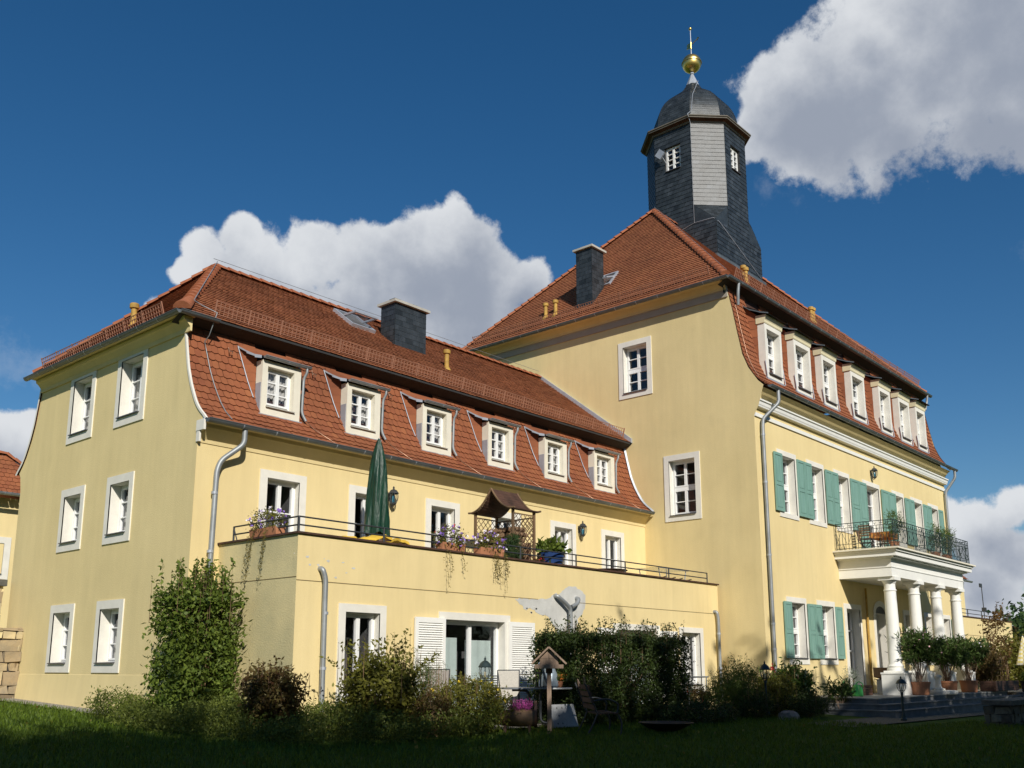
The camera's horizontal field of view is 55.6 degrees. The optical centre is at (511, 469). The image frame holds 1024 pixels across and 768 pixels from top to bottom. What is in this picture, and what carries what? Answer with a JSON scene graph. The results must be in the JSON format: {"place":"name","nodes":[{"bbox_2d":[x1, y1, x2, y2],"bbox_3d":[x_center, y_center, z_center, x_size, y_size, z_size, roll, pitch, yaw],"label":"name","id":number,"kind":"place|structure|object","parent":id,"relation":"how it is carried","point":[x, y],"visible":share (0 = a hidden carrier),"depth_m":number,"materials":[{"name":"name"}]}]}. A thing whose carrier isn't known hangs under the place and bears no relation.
{"place":"outdoors","nodes":[
{"label":"outdoors","id":0,"kind":"place"},
{"bbox_2d":[0,706,1020,767],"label":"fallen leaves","id":1,"kind":"object","parent":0,"point":[244,763],"visible":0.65,"depth_m":16.41,"materials":[{"name":"brown plant"}]},
{"bbox_2d":[0,698,1023,767],"bbox_3d":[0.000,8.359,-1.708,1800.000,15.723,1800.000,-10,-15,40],"label":"ground","id":2,"kind":"structure","parent":0,"point":[200,734],"depth_m":17.10,"materials":[{"name":"green plant"}]},
{"bbox_2d":[0,580,7,618],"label":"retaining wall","id":3,"kind":"structure","parent":2,"relation":"on","point":[3,583],"depth_m":26.43,"materials":[{"name":"stone"}]},
{"bbox_2d":[0,450,21,627],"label":"neighbour house","id":4,"kind":"structure","parent":2,"relation":"on","point":[10,464],"depth_m":38.21,"materials":[{"name":"paint"}]},
{"bbox_2d":[0,537,11,579],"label":"window","id":5,"kind":"structure","parent":4,"relation":"in","point":[6,540],"depth_m":38.03,"materials":[{"name":"stone"}]},
{"bbox_2d":[0,628,23,698],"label":"stone pier","id":6,"kind":"structure","parent":2,"relation":"on","point":[11,640],"depth_m":25.52,"materials":[{"name":"stone"}]},
{"bbox_2d":[2,698,134,718],"bbox_3d":[-10.325,5.564,22.715,10.000,0.354,0.700,-10,-15,40],"label":"gravel strip","id":7,"kind":"object","parent":2,"relation":"on","point":[50,704],"visible":0.31,"depth_m":23.52,"materials":[{"name":"grey gravel"}]},
{"bbox_2d":[139,557,252,715],"bbox_3d":[-6.409,3.413,19.660,1.647,3.398,2.014,-10,-15,40],"label":"columnar shrub","id":8,"kind":"object","parent":2,"relation":"on","point":[206,600],"visible":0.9,"depth_m":19.39,"materials":[{"name":"green plant"}]},
{"bbox_2d":[234,654,315,733],"bbox_3d":[-4.293,4.040,17.385,1.405,1.471,1.506,-10,-15,40],"label":"rusty shrub","id":9,"kind":"object","parent":2,"relation":"on","point":[274,700],"visible":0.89,"depth_m":17.13,"materials":[{"name":"red plant"}]},
{"bbox_2d":[77,684,518,746],"bbox_3d":[-4.731,4.635,18.325,9.338,1.160,5.111,-2,-12,7],"label":"ground cover","id":10,"kind":"object","parent":2,"relation":"on","point":[226,719],"visible":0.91,"depth_m":17.19,"materials":[{"name":"green plant"}]},
{"bbox_2d":[7,259,654,719],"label":"side wing","id":11,"kind":"structure","parent":2,"relation":"on","point":[199,415],"depth_m":24.99,"materials":[{"name":"yellow paint"}]},
{"bbox_2d":[45,603,74,672],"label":"window","id":12,"kind":"structure","parent":11,"relation":"in","point":[61,622],"depth_m":24.69,"materials":[{"name":"paint"}]},
{"bbox_2d":[56,485,85,552],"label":"window","id":13,"kind":"structure","parent":11,"relation":"in","point":[72,499],"depth_m":25.30,"materials":[{"name":"stone"}]},
{"bbox_2d":[66,370,97,444],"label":"window","id":14,"kind":"structure","parent":11,"relation":"in","point":[83,388],"depth_m":25.94,"materials":[{"name":"stone"}]},
{"bbox_2d":[91,599,124,672],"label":"window","id":15,"kind":"structure","parent":11,"relation":"in","point":[106,653],"depth_m":23.08,"materials":[{"name":"stone"}]},
{"bbox_2d":[102,471,134,544],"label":"window","id":16,"kind":"structure","parent":11,"relation":"in","point":[119,490],"depth_m":23.68,"materials":[{"name":"stone"}]},
{"bbox_2d":[113,349,148,428],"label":"window","id":17,"kind":"structure","parent":11,"relation":"in","point":[132,370],"depth_m":24.24,"materials":[{"name":"stone"}]},
{"bbox_2d":[257,469,306,532],"bbox_3d":[-5.747,1.316,23.103,0.930,2.430,1.310,-10,-15,40],"label":"window","id":18,"kind":"structure","parent":11,"relation":"in","point":[285,491],"depth_m":23.27,"materials":[{"name":"stone"}]},
{"bbox_2d":[347,484,369,537],"bbox_3d":[-4.018,1.708,25.025,0.930,2.430,1.280,-10,-15,40],"label":"window","id":19,"kind":"structure","parent":11,"relation":"in","point":[357,494],"depth_m":24.82,"materials":[{"name":"stone"}]},
{"bbox_2d":[388,486,398,506],"bbox_3d":[-3.103,0.695,25.388,0.300,0.559,0.280,-10,-15,40],"label":"wall lantern","id":20,"kind":"object","parent":11,"relation":"attached to","point":[393,492],"depth_m":25.34,"materials":[{"name":"metal"}]},
{"bbox_2d":[425,498,459,547],"bbox_3d":[-2.249,2.110,26.991,0.930,2.430,1.310,-10,-15,40],"label":"window","id":21,"kind":"structure","parent":11,"relation":"in","point":[438,513],"depth_m":27.12,"materials":[{"name":"stone"}]},
{"bbox_2d":[491,512,520,528],"bbox_3d":[-0.506,2.506,28.927,0.930,2.430,1.300,-10,-15,40],"label":"window","id":22,"kind":"structure","parent":11,"relation":"in","point":[507,516],"depth_m":28.93,"materials":[{"name":"stone"}]},
{"bbox_2d":[550,520,575,565],"bbox_3d":[1.290,2.913,30.922,0.930,2.430,1.290,-10,-15,40],"label":"window","id":23,"kind":"structure","parent":11,"relation":"in","point":[567,531],"depth_m":31.06,"materials":[{"name":"wood"}]},
{"bbox_2d":[601,529,624,568],"bbox_3d":[3.065,3.316,32.896,0.930,2.430,1.300,-10,-15,40],"label":"window","id":24,"kind":"structure","parent":11,"relation":"in","point":[612,542],"depth_m":33.03,"materials":[{"name":"stone"}]},
{"bbox_2d":[319,627,439,736],"bbox_3d":[-2.438,4.025,18.471,1.910,2.029,2.259,-10,-15,40],"label":"autumn shrub","id":25,"kind":"object","parent":2,"relation":"on","point":[382,684],"visible":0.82,"depth_m":18.05,"materials":[{"name":"green plant"}]},
{"bbox_2d":[397,645,447,718],"bbox_3d":[-1.942,4.419,19.706,1.358,1.704,1.361,2,-12,-11],"label":"feathery shrub","id":26,"kind":"object","parent":2,"relation":"on","point":[427,672],"visible":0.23,"depth_m":19.76,"materials":[{"name":"green plant"}]},
{"bbox_2d":[407,679,455,736],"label":"reddish shrub","id":27,"kind":"object","parent":2,"relation":"on","point":[428,704],"visible":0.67,"depth_m":18.33,"materials":[{"name":"red plant"}]},
{"bbox_2d":[214,515,721,727],"bbox_3d":[0.189,4.570,26.255,3.080,4.556,16.868,-10,-15,40],"label":"terrace annex","id":28,"kind":"object","parent":2,"relation":"on","point":[312,597],"visible":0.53,"depth_m":21.99,"materials":[{"name":"paint"}]},
{"bbox_2d":[242,506,290,579],"bbox_3d":[-5.163,1.536,20.487,1.387,1.626,0.728,-10,-15,40],"label":"flower box","id":29,"kind":"object","parent":28,"relation":"attached to","point":[258,531],"visible":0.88,"depth_m":20.45,"materials":[{"name":"ceramic"}]},
{"bbox_2d":[335,603,386,701],"bbox_3d":[-3.480,3.908,20.703,0.980,2.030,1.300,-10,-15,40],"label":"window","id":30,"kind":"structure","parent":28,"relation":"in","point":[355,621],"depth_m":20.86,"materials":[{"name":"wood"}]},
{"bbox_2d":[344,534,391,541],"bbox_3d":[-3.478,1.816,21.755,0.650,0.871,1.524,-10,-15,40],"label":"sun lounger","id":31,"kind":"object","parent":28,"relation":"on","point":[376,538],"visible":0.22,"depth_m":21.89,"materials":[{"name":"yellow fabric"}]},
{"bbox_2d":[364,438,389,536],"bbox_3d":[-3.168,0.833,22.861,0.680,3.240,0.680,-10,-15,40],"label":"parasol","id":32,"kind":"object","parent":28,"relation":"on","point":[376,508],"visible":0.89,"depth_m":22.74,"materials":[{"name":"fabric"}]},
{"bbox_2d":[431,523,469,587],"bbox_3d":[-1.476,2.012,22.960,0.710,1.599,1.104,-10,-15,40],"label":"flower box","id":33,"kind":"object","parent":28,"relation":"attached to","point":[457,545],"visible":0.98,"depth_m":22.95,"materials":[{"name":"ceramic"}]},
{"bbox_2d":[414,611,534,710],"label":"terrace door","id":34,"kind":"structure","parent":28,"relation":"in","point":[463,640],"depth_m":23.72,"materials":[{"name":"wood"}]},
{"bbox_2d":[471,530,509,592],"bbox_3d":[-0.540,2.231,23.973,0.709,1.578,1.186,-10,-15,40],"label":"flower box","id":35,"kind":"object","parent":28,"relation":"attached to","point":[494,551],"visible":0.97,"depth_m":23.92,"materials":[{"name":"ceramic"}]},
{"bbox_2d":[468,488,540,559],"bbox_3d":[-0.205,1.842,26.240,1.683,2.615,1.126,-10,-15,40],"label":"garden arbour","id":36,"kind":"object","parent":28,"relation":"on","point":[496,504],"visible":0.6,"depth_m":26.29,"materials":[{"name":"brown wood"}]},
{"bbox_2d":[501,531,523,558],"bbox_3d":[-0.020,2.287,25.309,0.846,1.370,0.818,0,-12,1],"label":"potted conifer","id":37,"kind":"object","parent":28,"relation":"on","point":[514,540],"visible":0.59,"depth_m":25.26,"materials":[{"name":"plant"}]},
{"bbox_2d":[532,535,572,563],"bbox_3d":[1.026,2.465,26.413,1.174,1.463,1.052,6,-13,-27],"label":"blue flowerpot","id":38,"kind":"object","parent":28,"relation":"on","point":[552,544],"visible":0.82,"depth_m":26.15,"materials":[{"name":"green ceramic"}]},
{"bbox_2d":[597,623,677,696],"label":"terrace door","id":39,"kind":"structure","parent":28,"relation":"in","point":[659,632],"depth_m":28.07,"materials":[{"name":"stone"}]},
{"bbox_2d":[636,567,687,579],"bbox_3d":[4.841,3.674,31.089,0.840,0.974,1.740,-10,-15,40],"label":"glass table","id":40,"kind":"object","parent":28,"relation":"on","point":[660,569],"visible":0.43,"depth_m":30.97,"materials":[{"name":"metal"}]},
{"bbox_2d":[679,627,705,691],"bbox_3d":[5.280,5.965,30.423,0.980,2.010,1.410,-10,-15,40],"label":"window","id":41,"kind":"structure","parent":28,"relation":"in","point":[696,635],"depth_m":30.57,"materials":[{"name":"wood"}]},
{"bbox_2d":[422,670,521,734],"bbox_3d":[-0.865,4.660,19.471,1.631,1.292,2.148,-10,-15,40],"label":"flowering bush","id":42,"kind":"object","parent":2,"relation":"on","point":[467,690],"visible":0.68,"depth_m":19.24,"materials":[{"name":"green plant"}]},
{"bbox_2d":[495,698,536,732],"bbox_3d":[0.088,5.037,19.990,0.860,0.691,0.540,0,-12,1],"label":"log planter","id":43,"kind":"object","parent":2,"relation":"on","point":[525,717],"visible":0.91,"depth_m":19.84,"materials":[{"name":"brown wood"}]},
{"bbox_2d":[531,646,566,732],"bbox_3d":[0.780,4.613,20.332,0.748,1.799,0.600,0,-12,2],"label":"bird feeder","id":44,"kind":"object","parent":2,"relation":"on","point":[548,660],"visible":0.97,"depth_m":20.24,"materials":[{"name":"brown wood"}]},
{"bbox_2d":[552,704,577,727],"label":"concrete slab","id":45,"kind":"structure","parent":2,"relation":"on","point":[563,715],"depth_m":21.11,"materials":[{"name":"grey concrete"}]},
{"bbox_2d":[574,677,622,734],"bbox_3d":[1.793,4.910,20.295,0.788,1.163,1.240,1,-12,-6],"label":"garden chair","id":46,"kind":"object","parent":2,"relation":"on","point":[584,686],"visible":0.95,"depth_m":20.13,"materials":[{"name":"brown wood"}]},
{"bbox_2d":[520,614,698,727],"bbox_3d":[2.543,4.909,23.867,1.588,2.651,5.829,-10,-15,40],"label":"clipped hedge","id":47,"kind":"object","parent":2,"relation":"on","point":[652,650],"visible":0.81,"depth_m":23.33,"materials":[{"name":"green plant"}]},
{"bbox_2d":[638,721,693,733],"bbox_3d":[3.318,5.556,20.916,1.200,0.245,1.200,-10,-15,40],"label":"fire bowl","id":48,"kind":"object","parent":2,"relation":"on","point":[666,726],"visible":0.85,"depth_m":20.64,"materials":[{"name":"black metal"}]},
{"bbox_2d":[654,692,742,725],"bbox_3d":[4.636,5.970,24.247,1.570,0.816,3.653,-10,-15,40],"label":"juniper","id":49,"kind":"object","parent":2,"relation":"on","point":[692,711],"visible":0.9,"depth_m":23.79,"materials":[{"name":"green plant"}]},
{"bbox_2d":[686,683,711,710],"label":"rose bush","id":50,"kind":"object","parent":2,"relation":"on","point":[701,693],"visible":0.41,"depth_m":27.75,"materials":[{"name":"green plant"}]},
{"bbox_2d":[463,27,975,695],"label":"house","id":51,"kind":"structure","parent":2,"relation":"on","point":[695,353],"depth_m":35.77,"materials":[{"name":"paint"}]},
{"bbox_2d":[618,336,652,399],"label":"window","id":52,"kind":"structure","parent":51,"relation":"in","point":[634,356],"depth_m":36.02,"materials":[{"name":"stone"}]},
{"bbox_2d":[663,451,701,521],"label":"window","id":53,"kind":"structure","parent":51,"relation":"in","point":[682,478],"depth_m":33.92,"materials":[{"name":"stone"}]},
{"bbox_2d":[773,448,807,520],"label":"window","id":54,"kind":"structure","parent":51,"relation":"in","point":[789,472],"depth_m":33.81,"materials":[{"name":"stone"}]},
{"bbox_2d":[783,596,817,663],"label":"window","id":55,"kind":"structure","parent":51,"relation":"in","point":[797,640],"depth_m":32.94,"materials":[{"name":"wood"}]},
{"bbox_2d":[804,459,834,527],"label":"window","id":56,"kind":"structure","parent":51,"relation":"in","point":[814,472],"depth_m":35.51,"materials":[{"name":"stone"}]},
{"bbox_2d":[815,600,845,664],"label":"window","id":57,"kind":"structure","parent":51,"relation":"in","point":[829,618],"depth_m":34.64,"materials":[{"name":"stone"}]},
{"bbox_2d":[832,469,861,533],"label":"window","id":58,"kind":"structure","parent":51,"relation":"in","point":[842,486],"depth_m":37.25,"materials":[{"name":"stone"}]},
{"bbox_2d":[843,603,866,688],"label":"door","id":59,"kind":"structure","parent":51,"relation":"in","point":[852,612],"depth_m":36.34,"materials":[{"name":"wood"}]},
{"bbox_2d":[858,525,874,548],"bbox_3d":[12.977,2.485,35.505,0.425,0.962,0.523,-10,-15,40],"label":"balcony chair","id":60,"kind":"object","parent":51,"relation":"on","point":[868,528],"visible":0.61,"depth_m":35.44,"materials":[{"name":"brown wood"}]},
{"bbox_2d":[859,479,890,547],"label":"window","id":61,"kind":"structure","parent":51,"relation":"in","point":[870,502],"depth_m":39.50,"materials":[{"name":"stone"}]},
{"bbox_2d":[873,601,888,667],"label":"door","id":62,"kind":"structure","parent":51,"relation":"in","point":[879,617],"depth_m":38.23,"materials":[{"name":"wood"}]},
{"bbox_2d":[869,531,897,547],"bbox_3d":[13.795,2.704,36.019,0.710,0.720,0.910,-10,-15,40],"label":"balcony table","id":63,"kind":"object","parent":51,"relation":"on","point":[877,536],"visible":0.42,"depth_m":35.79,"materials":[{"name":"wood"}]},
{"bbox_2d":[882,507,905,545],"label":"balcony plant","id":64,"kind":"object","parent":51,"relation":"on","point":[896,526],"visible":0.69,"depth_m":35.23,"materials":[{"name":"green plant"}]},
{"bbox_2d":[889,490,912,546],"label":"window","id":65,"kind":"structure","parent":51,"relation":"in","point":[896,499],"depth_m":41.52,"materials":[{"name":"wood"}]},
{"bbox_2d":[902,610,912,664],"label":"window","id":66,"kind":"structure","parent":51,"relation":"in","point":[906,616],"depth_m":40.18,"materials":[{"name":"wood"}]},
{"bbox_2d":[910,497,930,549],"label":"window","id":67,"kind":"structure","parent":51,"relation":"in","point":[917,511],"depth_m":43.18,"materials":[{"name":"wood"}]},
{"bbox_2d":[923,612,933,664],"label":"window","id":68,"kind":"structure","parent":51,"relation":"in","point":[927,616],"depth_m":42.34,"materials":[{"name":"wood"}]},
{"bbox_2d":[927,503,946,553],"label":"window","id":69,"kind":"structure","parent":51,"relation":"in","point":[936,516],"depth_m":44.76,"materials":[{"name":"wood"}]},
{"bbox_2d":[927,523,948,549],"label":"balcony plant","id":70,"kind":"object","parent":51,"relation":"on","point":[938,530],"visible":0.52,"depth_m":38.43,"materials":[{"name":"green plant"}]},
{"bbox_2d":[939,527,955,558],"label":"balcony plant","id":71,"kind":"object","parent":51,"relation":"on","point":[948,531],"visible":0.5,"depth_m":39.35,"materials":[{"name":"green plant"}]},
{"bbox_2d":[943,615,952,639],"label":"window","id":72,"kind":"structure","parent":51,"relation":"in","point":[947,620],"depth_m":44.07,"materials":[{"name":"wood"}]},
{"bbox_2d":[699,661,760,718],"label":"feathery shrub","id":73,"kind":"object","parent":2,"relation":"on","point":[726,686],"visible":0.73,"depth_m":26.61,"materials":[{"name":"green plant"}]},
{"bbox_2d":[718,652,764,714],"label":"bamboo shrub","id":74,"kind":"object","parent":2,"relation":"on","point":[750,675],"visible":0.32,"depth_m":27.70,"materials":[{"name":"green plant"}]},
{"bbox_2d":[759,661,769,714],"bbox_3d":[7.047,6.040,26.987,0.310,1.488,0.310,-10,-15,40],"label":"garden lamp","id":75,"kind":"object","parent":2,"relation":"on","point":[764,666],"visible":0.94,"depth_m":26.99,"materials":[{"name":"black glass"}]},
{"bbox_2d":[754,665,799,715],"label":"rose bush","id":76,"kind":"object","parent":2,"relation":"on","point":[774,684],"visible":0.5,"depth_m":28.23,"materials":[{"name":"green plant"}]},
{"bbox_2d":[778,710,798,719],"bbox_3d":[7.769,6.873,27.189,0.448,0.300,0.895,-10,-15,40],"label":"rock","id":77,"kind":"object","parent":2,"relation":"on","point":[788,713],"visible":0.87,"depth_m":26.93,"materials":[{"name":"grey stone"}]},
{"bbox_2d":[771,657,819,713],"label":"laurel shrub","id":78,"kind":"object","parent":2,"relation":"on","point":[803,679],"visible":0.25,"depth_m":29.71,"materials":[{"name":"green plant"}]},
{"bbox_2d":[777,682,835,717],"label":"fern clump","id":79,"kind":"object","parent":2,"relation":"on","point":[809,708],"visible":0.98,"depth_m":28.16,"materials":[{"name":"green plant"}]},
{"bbox_2d":[820,675,857,707],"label":"oleander shrub","id":80,"kind":"object","parent":2,"relation":"on","point":[842,690],"visible":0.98,"depth_m":30.38,"materials":[{"name":"green plant"}]},
{"bbox_2d":[799,690,1021,717],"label":"entrance steps","id":81,"kind":"structure","parent":2,"relation":"on","point":[880,705],"depth_m":31.25,"materials":[{"name":"stone"}]},
{"bbox_2d":[842,666,861,684],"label":"potted plant","id":82,"kind":"object","parent":81,"relation":"on","point":[854,675],"visible":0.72,"depth_m":33.99,"materials":[{"name":"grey plant"}]},
{"bbox_2d":[843,681,863,696],"bbox_3d":[11.305,7.239,32.179,0.814,0.517,0.369,4,-12,-18],"label":"watering can","id":83,"kind":"object","parent":81,"relation":"on","point":[859,691],"visible":0.85,"depth_m":32.08,"materials":[{"name":"green plastic"}]},
{"bbox_2d":[873,668,886,693],"bbox_3d":[13.515,7.615,35.078,0.600,0.940,0.760,-10,-15,40],"label":"wooden box","id":84,"kind":"object","parent":81,"relation":"on","point":[876,672],"visible":0.26,"depth_m":34.95,"materials":[{"name":"brown wood"}]},
{"bbox_2d":[884,625,947,694],"bbox_3d":[14.208,6.651,34.124,2.017,2.447,1.818,1,-12,-4],"label":"potted oleander","id":85,"kind":"object","parent":81,"relation":"on","point":[917,647],"visible":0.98,"depth_m":33.87,"materials":[{"name":"plant"}]},
{"bbox_2d":[930,674,957,693],"bbox_3d":[15.491,7.782,35.293,1.280,0.700,1.280,-10,-15,40],"label":"pedestal","id":86,"kind":"object","parent":81,"relation":"on","point":[938,689],"visible":0.81,"depth_m":35.05,"materials":[{"name":"stone"}]},
{"bbox_2d":[933,633,970,689],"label":"potted oleander","id":87,"kind":"object","parent":81,"relation":"on","point":[954,655],"visible":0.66,"depth_m":35.98,"materials":[{"name":"plant"}]},
{"bbox_2d":[950,634,991,691],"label":"potted oleander","id":88,"kind":"object","parent":81,"relation":"on","point":[978,650],"visible":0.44,"depth_m":37.80,"materials":[{"name":"plant"}]},
{"bbox_2d":[979,656,1018,691],"bbox_3d":[20.239,8.402,40.232,0.600,1.441,3.826,-10,-15,40],"label":"planter trellis","id":89,"kind":"object","parent":81,"relation":"on","point":[1001,685],"visible":0.8,"depth_m":39.31,"materials":[{"name":"brown wood"}]},
{"bbox_2d":[960,576,972,615],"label":"wing","id":90,"kind":"structure","parent":2,"relation":"on","point":[962,597],"depth_m":59.86,"materials":[{"name":"yellow paint"}]},
{"bbox_2d":[970,645,1003,683],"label":"copper bush","id":91,"kind":"object","parent":2,"relation":"on","point":[983,673],"visible":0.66,"depth_m":39.93,"materials":[{"name":"red plant"}]},
{"bbox_2d":[962,608,1012,689],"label":"terrace annex","id":92,"kind":"object","parent":2,"relation":"on","point":[971,627],"visible":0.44,"depth_m":52.14,"materials":[{"name":"paint"}]},
{"bbox_2d":[977,601,1020,680],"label":"copper tree","id":93,"kind":"object","parent":2,"relation":"on","point":[999,621],"visible":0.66,"depth_m":41.63,"materials":[{"name":"brown plant"}]},
{"bbox_2d":[981,697,1023,726],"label":"dry stone wall","id":94,"kind":"structure","parent":2,"relation":"on","point":[1009,711],"depth_m":26.98,"materials":[{"name":"grey stone"}]},
{"bbox_2d":[984,631,1023,688],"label":"terrace shrub","id":95,"kind":"object","parent":2,"relation":"on","point":[1013,671],"visible":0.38,"depth_m":48.56,"materials":[{"name":"green plant"}]},
{"bbox_2d":[985,593,1023,636],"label":"distant tree","id":96,"kind":"object","parent":2,"relation":"on","point":[1014,607],"visible":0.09,"depth_m":85.63,"materials":[{"name":"green plant"}]},
{"bbox_2d":[1008,609,1023,640],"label":"distant tree","id":97,"kind":"object","parent":2,"relation":"on","point":[1018,623],"visible":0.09,"depth_m":71.53,"materials":[{"name":"green plant"}]},
{"bbox_2d":[0,0,1023,625],"label":"sky","id":98,"kind":"structure","parent":0,"point":[449,159],"materials":[{"name":"blue"}]},
{"bbox_2d":[451,716,598,731],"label":"paved patio","id":99,"kind":"structure","parent":0,"point":[538,724],"depth_m":21.32,"materials":[{"name":"stone"}]},
{"bbox_2d":[425,669,449,697],"bbox_3d":[-1.638,4.826,20.645,0.544,1.176,0.703,-1,-12,6],"label":"garden chair","id":100,"kind":"object","parent":99,"relation":"on","point":[446,676],"visible":0.08,"depth_m":21.00,"materials":[{"name":"plastic"}]},
{"bbox_2d":[478,657,491,698],"bbox_3d":[-0.581,4.696,20.900,0.310,1.365,0.310,-10,-15,40],"label":"garden lamp","id":101,"kind":"object","parent":99,"relation":"on","point":[485,663],"visible":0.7,"depth_m":20.91,"materials":[{"name":"black metal"}]},
{"bbox_2d":[497,670,519,708],"bbox_3d":[-0.095,5.096,21.917,0.544,1.156,0.698,0,-12,2],"label":"garden chair","id":102,"kind":"object","parent":99,"relation":"on","point":[509,678],"visible":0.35,"depth_m":22.24,"materials":[{"name":"metal"}]},
{"bbox_2d":[498,687,571,723],"bbox_3d":[0.502,5.165,21.286,1.656,0.776,1.010,0,-12,0],"label":"patio table","id":103,"kind":"object","parent":99,"relation":"on","point":[526,689],"visible":0.65,"depth_m":21.08,"materials":[{"name":"metal"}]},
{"bbox_2d":[538,662,558,686],"bbox_3d":[0.778,4.524,21.491,0.399,0.558,0.880,-4,-12,21],"label":"watering can","id":104,"kind":"object","parent":103,"relation":"on","point":[554,680],"visible":0.44,"depth_m":21.47,"materials":[{"name":"silver metal"}]},
{"bbox_2d":[808,711,984,726],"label":"gravel path","id":105,"kind":"structure","parent":0,"point":[881,720],"depth_m":28.39,"materials":[{"name":"grey gravel"}]},
{"bbox_2d":[896,676,906,720],"bbox_3d":[11.171,6.529,27.802,0.310,1.256,0.310,-10,-15,40],"label":"garden lamp","id":106,"kind":"object","parent":105,"relation":"on","point":[901,691],"visible":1,"depth_m":27.77,"materials":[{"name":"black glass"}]},
{"bbox_2d":[1007,688,1023,696],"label":"garden terrace","id":107,"kind":"structure","parent":0,"point":[1017,692],"depth_m":41.00,"materials":[{"name":"grey stone"}]},
{"bbox_2d":[1016,636,1023,664],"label":"striped parasol","id":108,"kind":"object","parent":107,"relation":"on","point":[1020,659],"visible":1,"depth_m":43.85,"materials":[{"name":"yellow fabric"}]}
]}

